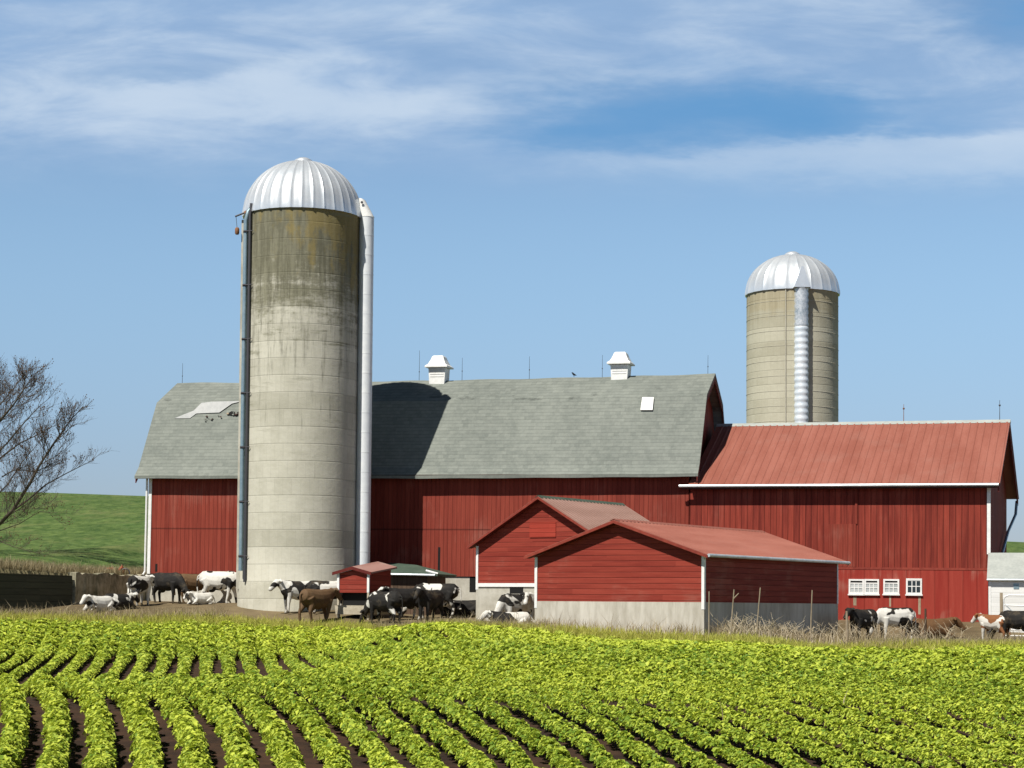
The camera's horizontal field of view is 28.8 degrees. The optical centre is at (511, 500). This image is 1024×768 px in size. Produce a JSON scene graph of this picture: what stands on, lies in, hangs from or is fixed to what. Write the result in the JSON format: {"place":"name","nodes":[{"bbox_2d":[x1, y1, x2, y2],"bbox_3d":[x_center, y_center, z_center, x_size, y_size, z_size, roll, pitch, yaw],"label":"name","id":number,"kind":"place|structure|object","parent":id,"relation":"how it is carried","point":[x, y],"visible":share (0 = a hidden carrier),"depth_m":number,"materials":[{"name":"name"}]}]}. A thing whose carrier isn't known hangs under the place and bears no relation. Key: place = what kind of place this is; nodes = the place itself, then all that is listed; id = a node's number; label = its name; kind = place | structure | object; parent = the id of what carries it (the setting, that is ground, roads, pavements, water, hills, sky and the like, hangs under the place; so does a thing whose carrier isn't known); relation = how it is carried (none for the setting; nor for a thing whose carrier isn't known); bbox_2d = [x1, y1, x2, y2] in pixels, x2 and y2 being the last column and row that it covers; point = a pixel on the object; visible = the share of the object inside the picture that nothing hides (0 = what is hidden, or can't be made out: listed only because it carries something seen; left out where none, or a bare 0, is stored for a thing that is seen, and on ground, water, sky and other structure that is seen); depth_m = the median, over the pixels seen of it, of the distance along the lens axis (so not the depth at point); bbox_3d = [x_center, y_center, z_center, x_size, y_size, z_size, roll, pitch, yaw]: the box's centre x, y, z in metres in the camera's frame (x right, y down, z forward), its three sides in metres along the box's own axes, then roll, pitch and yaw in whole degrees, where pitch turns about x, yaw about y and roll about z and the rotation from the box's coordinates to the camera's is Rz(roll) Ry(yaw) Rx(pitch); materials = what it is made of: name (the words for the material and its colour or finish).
{"place":"outdoors","nodes":[
{"label":"outdoors","id":0,"kind":"place"},
{"bbox_2d":[0,554,146,574],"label":"bank grass","id":1,"kind":"structure","parent":0,"point":[41,566],"depth_m":90.37,"materials":[{"name":"beige plant"}]},
{"bbox_2d":[0,601,1023,767],"bbox_3d":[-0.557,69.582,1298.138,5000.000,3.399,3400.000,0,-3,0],"label":"ground","id":2,"kind":"structure","parent":0,"point":[78,748],"depth_m":37.51,"materials":[{"name":"soil"}]},
{"bbox_2d":[0,573,71,614],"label":"shaded retaining wall","id":3,"kind":"structure","parent":2,"relation":"on","point":[22,591],"depth_m":87.33,"materials":[{"name":"brown wood"}]},
{"bbox_2d":[79,594,115,611],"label":"cow","id":4,"kind":"object","parent":2,"relation":"on","point":[98,602],"visible":0.83,"depth_m":85.84},
{"bbox_2d":[66,572,145,604],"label":"rough retaining wall","id":5,"kind":"structure","parent":2,"relation":"on","point":[98,584],"depth_m":91.86,"materials":[{"name":"grey concrete"}]},
{"bbox_2d":[107,565,129,573],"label":"rusty implement","id":6,"kind":"object","parent":5,"relation":"on","point":[122,567],"visible":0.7,"depth_m":95.37,"materials":[{"name":"red paint"}]},
{"bbox_2d":[104,592,139,608],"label":"cow","id":7,"kind":"object","parent":2,"relation":"on","point":[126,600],"visible":0.75,"depth_m":87.36},
{"bbox_2d":[126,575,154,605],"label":"cow","id":8,"kind":"object","parent":2,"relation":"on","point":[138,585],"visible":0.9,"depth_m":89.49},
{"bbox_2d":[152,572,189,603],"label":"cow","id":9,"kind":"object","parent":2,"relation":"on","point":[164,582],"visible":0.91,"depth_m":91.58},
{"bbox_2d":[175,574,208,601],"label":"cow","id":10,"kind":"object","parent":2,"relation":"on","point":[190,580],"visible":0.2,"depth_m":93.86},
{"bbox_2d":[183,591,215,604],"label":"cow","id":11,"kind":"object","parent":2,"relation":"on","point":[196,598],"visible":0.99,"depth_m":90.58},
{"bbox_2d":[196,571,236,602],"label":"cow","id":12,"kind":"object","parent":2,"relation":"on","point":[211,581],"visible":0.69,"depth_m":92.65},
{"bbox_2d":[268,579,315,612],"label":"cow","id":13,"kind":"object","parent":2,"relation":"on","point":[289,590],"visible":0.59,"depth_m":86.12},
{"bbox_2d":[235,157,373,611],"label":"stained silo","id":14,"kind":"object","parent":2,"relation":"on","point":[305,393],"visible":0.97,"depth_m":88.27,"materials":[{"name":"concrete"}]},
{"bbox_2d":[298,588,341,622],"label":"cow","id":15,"kind":"object","parent":2,"relation":"on","point":[311,600],"visible":0.98,"depth_m":82.91},
{"bbox_2d":[304,580,342,613],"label":"cow","id":16,"kind":"object","parent":2,"relation":"on","point":[315,584],"visible":0.23,"depth_m":85.76},
{"bbox_2d":[332,561,396,619],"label":"cattle feeder","id":17,"kind":"object","parent":2,"relation":"on","point":[357,585],"visible":0.76,"depth_m":84.44,"materials":[{"name":"red wood"}]},
{"bbox_2d":[359,591,402,624],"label":"cow","id":18,"kind":"object","parent":2,"relation":"on","point":[390,602],"visible":0.97,"depth_m":81.96},
{"bbox_2d":[378,586,423,619],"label":"cow","id":19,"kind":"object","parent":2,"relation":"on","point":[409,602],"visible":0.47,"depth_m":83.71},
{"bbox_2d":[389,563,456,614],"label":"shed","id":20,"kind":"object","parent":2,"relation":"on","point":[407,576],"visible":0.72,"depth_m":88.28,"materials":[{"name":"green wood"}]},
{"bbox_2d":[413,588,443,621],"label":"cow","id":21,"kind":"object","parent":2,"relation":"on","point":[433,600],"visible":0.96,"depth_m":82.05},
{"bbox_2d":[134,350,723,602],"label":"gambrel barn","id":22,"kind":"structure","parent":2,"relation":"on","point":[458,467],"depth_m":93.11,"materials":[{"name":"red wood"}]},
{"bbox_2d":[401,583,461,618],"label":"cow","id":23,"kind":"object","parent":2,"relation":"on","point":[450,591],"visible":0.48,"depth_m":85.24},
{"bbox_2d":[430,600,475,616],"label":"cow","id":24,"kind":"object","parent":2,"relation":"on","point":[468,607],"visible":0.63,"depth_m":86.03},
{"bbox_2d":[478,610,533,623],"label":"cow","id":25,"kind":"object","parent":2,"relation":"on","point":[496,614],"visible":0.37,"depth_m":74.39},
{"bbox_2d":[0,617,1023,767],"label":"crop","id":26,"kind":"object","parent":2,"relation":"on","point":[514,666],"visible":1,"depth_m":39.91,"materials":[{"name":"green plant"}]},
{"bbox_2d":[494,593,534,619],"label":"cow","id":27,"kind":"object","parent":2,"relation":"on","point":[507,602],"visible":0.5,"depth_m":75.99},
{"bbox_2d":[519,592,534,620],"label":"cow","id":28,"kind":"object","parent":2,"relation":"on","point":[528,598],"visible":0.46,"depth_m":76.45},
{"bbox_2d":[466,495,648,622],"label":"back shed","id":29,"kind":"structure","parent":2,"relation":"on","point":[508,544],"depth_m":82.69,"materials":[{"name":"wood"}]},
{"bbox_2d":[529,522,555,537],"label":"loft door","id":30,"kind":"structure","parent":29,"relation":"in","point":[542,529],"depth_m":81.92,"materials":[{"name":"red wood"}]},
{"bbox_2d":[524,518,850,637],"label":"front shed","id":31,"kind":"structure","parent":2,"relation":"on","point":[624,571],"depth_m":71.43,"materials":[{"name":"wood"}]},
{"bbox_2d":[708,591,709,640],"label":"fence stake","id":32,"kind":"object","parent":2,"relation":"on","point":[709,615],"visible":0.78,"depth_m":66.90,"materials":[{"name":"brown wood"}]},
{"bbox_2d":[711,614,741,636],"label":"dead weeds","id":33,"kind":"object","parent":2,"relation":"on","point":[728,626],"visible":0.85,"depth_m":67.57,"materials":[{"name":"beige plant"}]},
{"bbox_2d":[730,589,738,637],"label":"fence stake","id":34,"kind":"object","parent":2,"relation":"on","point":[732,611],"visible":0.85,"depth_m":67.20,"materials":[{"name":"brown wood"}]},
{"bbox_2d":[733,615,762,635],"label":"dead weeds","id":35,"kind":"object","parent":2,"relation":"on","point":[746,629],"visible":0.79,"depth_m":68.01,"materials":[{"name":"beige plant"}]},
{"bbox_2d":[730,612,775,637],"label":"dead weeds","id":36,"kind":"object","parent":2,"relation":"on","point":[756,627],"visible":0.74,"depth_m":68.26,"materials":[{"name":"beige plant"}]},
{"bbox_2d":[756,588,760,635],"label":"fence stake","id":37,"kind":"object","parent":2,"relation":"on","point":[758,613],"visible":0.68,"depth_m":67.70,"materials":[{"name":"brown wood"}]},
{"bbox_2d":[749,614,789,637],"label":"dead weeds","id":38,"kind":"object","parent":2,"relation":"on","point":[763,627],"visible":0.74,"depth_m":68.83,"materials":[{"name":"beige plant"}]},
{"bbox_2d":[753,615,805,642],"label":"dead weeds","id":39,"kind":"object","parent":2,"relation":"on","point":[786,631],"visible":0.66,"depth_m":69.45,"materials":[{"name":"beige plant"}]},
{"bbox_2d":[745,251,839,422],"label":"cream silo","id":40,"kind":"object","parent":2,"relation":"on","point":[792,350],"visible":0.46,"depth_m":105.50,"materials":[{"name":"concrete"}]},
{"bbox_2d":[782,621,821,642],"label":"dead weeds","id":41,"kind":"object","parent":2,"relation":"on","point":[797,636],"visible":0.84,"depth_m":69.87,"materials":[{"name":"beige plant"}]},
{"bbox_2d":[810,590,812,641],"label":"fence stake","id":42,"kind":"object","parent":2,"relation":"on","point":[811,617],"visible":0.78,"depth_m":69.48,"materials":[{"name":"brown wood"}]},
{"bbox_2d":[807,621,842,643],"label":"dead weeds","id":43,"kind":"object","parent":2,"relation":"on","point":[825,634],"visible":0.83,"depth_m":70.97,"materials":[{"name":"beige plant"}]},
{"bbox_2d":[815,618,857,644],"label":"dead weeds","id":44,"kind":"object","parent":2,"relation":"on","point":[840,634],"visible":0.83,"depth_m":71.78,"materials":[{"name":"beige plant"}]},
{"bbox_2d":[846,611,848,644],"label":"fence stake","id":45,"kind":"object","parent":2,"relation":"on","point":[847,626],"visible":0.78,"depth_m":71.34,"materials":[{"name":"brown wood"}]},
{"bbox_2d":[679,401,1018,621],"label":"red roof barn","id":46,"kind":"structure","parent":2,"relation":"on","point":[908,514],"depth_m":87.64,"materials":[{"name":"paint"}]},
{"bbox_2d":[829,524,855,566],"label":"hay door","id":47,"kind":"structure","parent":46,"relation":"in","point":[842,537],"depth_m":87.27,"materials":[{"name":"red wood"}]},
{"bbox_2d":[848,579,863,594],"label":"window","id":48,"kind":"structure","parent":46,"relation":"in","point":[856,586],"depth_m":86.99,"materials":[{"name":"white paint"}]},
{"bbox_2d":[864,579,879,594],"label":"window","id":49,"kind":"structure","parent":46,"relation":"in","point":[871,586],"depth_m":86.78,"materials":[{"name":"white paint"}]},
{"bbox_2d":[882,579,899,594],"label":"window","id":50,"kind":"structure","parent":46,"relation":"in","point":[890,586],"depth_m":86.52,"materials":[{"name":"white paint"}]},
{"bbox_2d":[905,578,922,595],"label":"window","id":51,"kind":"structure","parent":46,"relation":"in","point":[913,586],"depth_m":86.23,"materials":[{"name":"white paint"}]},
{"bbox_2d":[834,622,867,642],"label":"dead weeds","id":52,"kind":"object","parent":2,"relation":"on","point":[850,633],"visible":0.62,"depth_m":73.01,"materials":[{"name":"beige plant"}]},
{"bbox_2d":[843,607,877,639],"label":"cow","id":53,"kind":"object","parent":2,"relation":"on","point":[865,618],"visible":0.86,"depth_m":76.55},
{"bbox_2d":[848,621,893,639],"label":"dead weeds","id":54,"kind":"object","parent":2,"relation":"on","point":[873,631],"visible":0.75,"depth_m":73.17,"materials":[{"name":"beige plant"}]},
{"bbox_2d":[866,607,916,638],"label":"cow","id":55,"kind":"object","parent":2,"relation":"on","point":[887,616],"visible":0.75,"depth_m":78.63},
{"bbox_2d":[873,621,912,640],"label":"dead weeds","id":56,"kind":"object","parent":2,"relation":"on","point":[893,632],"visible":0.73,"depth_m":73.48,"materials":[{"name":"beige plant"}]},
{"bbox_2d":[900,618,926,639],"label":"dead weeds","id":57,"kind":"object","parent":2,"relation":"on","point":[912,630],"visible":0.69,"depth_m":73.50,"materials":[{"name":"beige plant"}]},
{"bbox_2d":[924,609,926,637],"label":"fence stake","id":58,"kind":"object","parent":2,"relation":"on","point":[925,619],"visible":0.59,"depth_m":74.86,"materials":[{"name":"wood"}]},
{"bbox_2d":[901,620,956,639],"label":"dead weeds","id":59,"kind":"object","parent":2,"relation":"on","point":[929,628],"visible":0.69,"depth_m":74.01,"materials":[{"name":"beige plant"}]},
{"bbox_2d":[901,617,965,638],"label":"cow","id":60,"kind":"object","parent":2,"relation":"on","point":[943,622],"visible":0.62,"depth_m":79.59},
{"bbox_2d":[928,619,974,638],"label":"dead weeds","id":61,"kind":"object","parent":2,"relation":"on","point":[949,630],"visible":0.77,"depth_m":74.38,"materials":[{"name":"beige plant"}]},
{"bbox_2d":[971,613,1010,638],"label":"cow","id":62,"kind":"object","parent":2,"relation":"on","point":[987,622],"visible":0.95,"depth_m":77.33},
{"bbox_2d":[987,553,1023,632],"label":"milk house","id":63,"kind":"structure","parent":2,"relation":"on","point":[1005,574],"depth_m":82.47,"materials":[{"name":"metal"}]},
{"bbox_2d":[988,610,1023,640],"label":"cow","id":64,"kind":"object","parent":2,"relation":"on","point":[1014,619],"visible":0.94,"depth_m":76.67},
{"bbox_2d":[1000,593,1023,638],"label":"tubular gate","id":65,"kind":"structure","parent":2,"relation":"on","point":[1002,604],"depth_m":78.84,"materials":[{"name":"white metal"}]},
{"bbox_2d":[0,492,1023,575],"bbox_3d":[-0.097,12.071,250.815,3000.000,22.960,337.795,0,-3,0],"label":"hill","id":66,"kind":"structure","parent":0,"point":[105,529],"depth_m":132.68,"materials":[{"name":"green plant"}]},
{"bbox_2d":[0,355,111,556],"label":"bare tree","id":67,"kind":"object","parent":66,"relation":"on","point":[28,464],"visible":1,"depth_m":101.97,"materials":[{"name":"brown plant"}]},
{"bbox_2d":[0,610,1023,650],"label":"verge grass","id":68,"kind":"structure","parent":0,"point":[606,633],"depth_m":69.40,"materials":[{"name":"green plant"}]},
{"bbox_2d":[0,599,1023,719],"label":"dry grass","id":69,"kind":"structure","parent":0,"point":[652,629],"depth_m":72.26,"materials":[{"name":"beige plant"}]},
{"bbox_2d":[0,0,1023,541],"label":"sky","id":70,"kind":"structure","parent":0,"point":[564,185],"materials":[{"name":"blue"}]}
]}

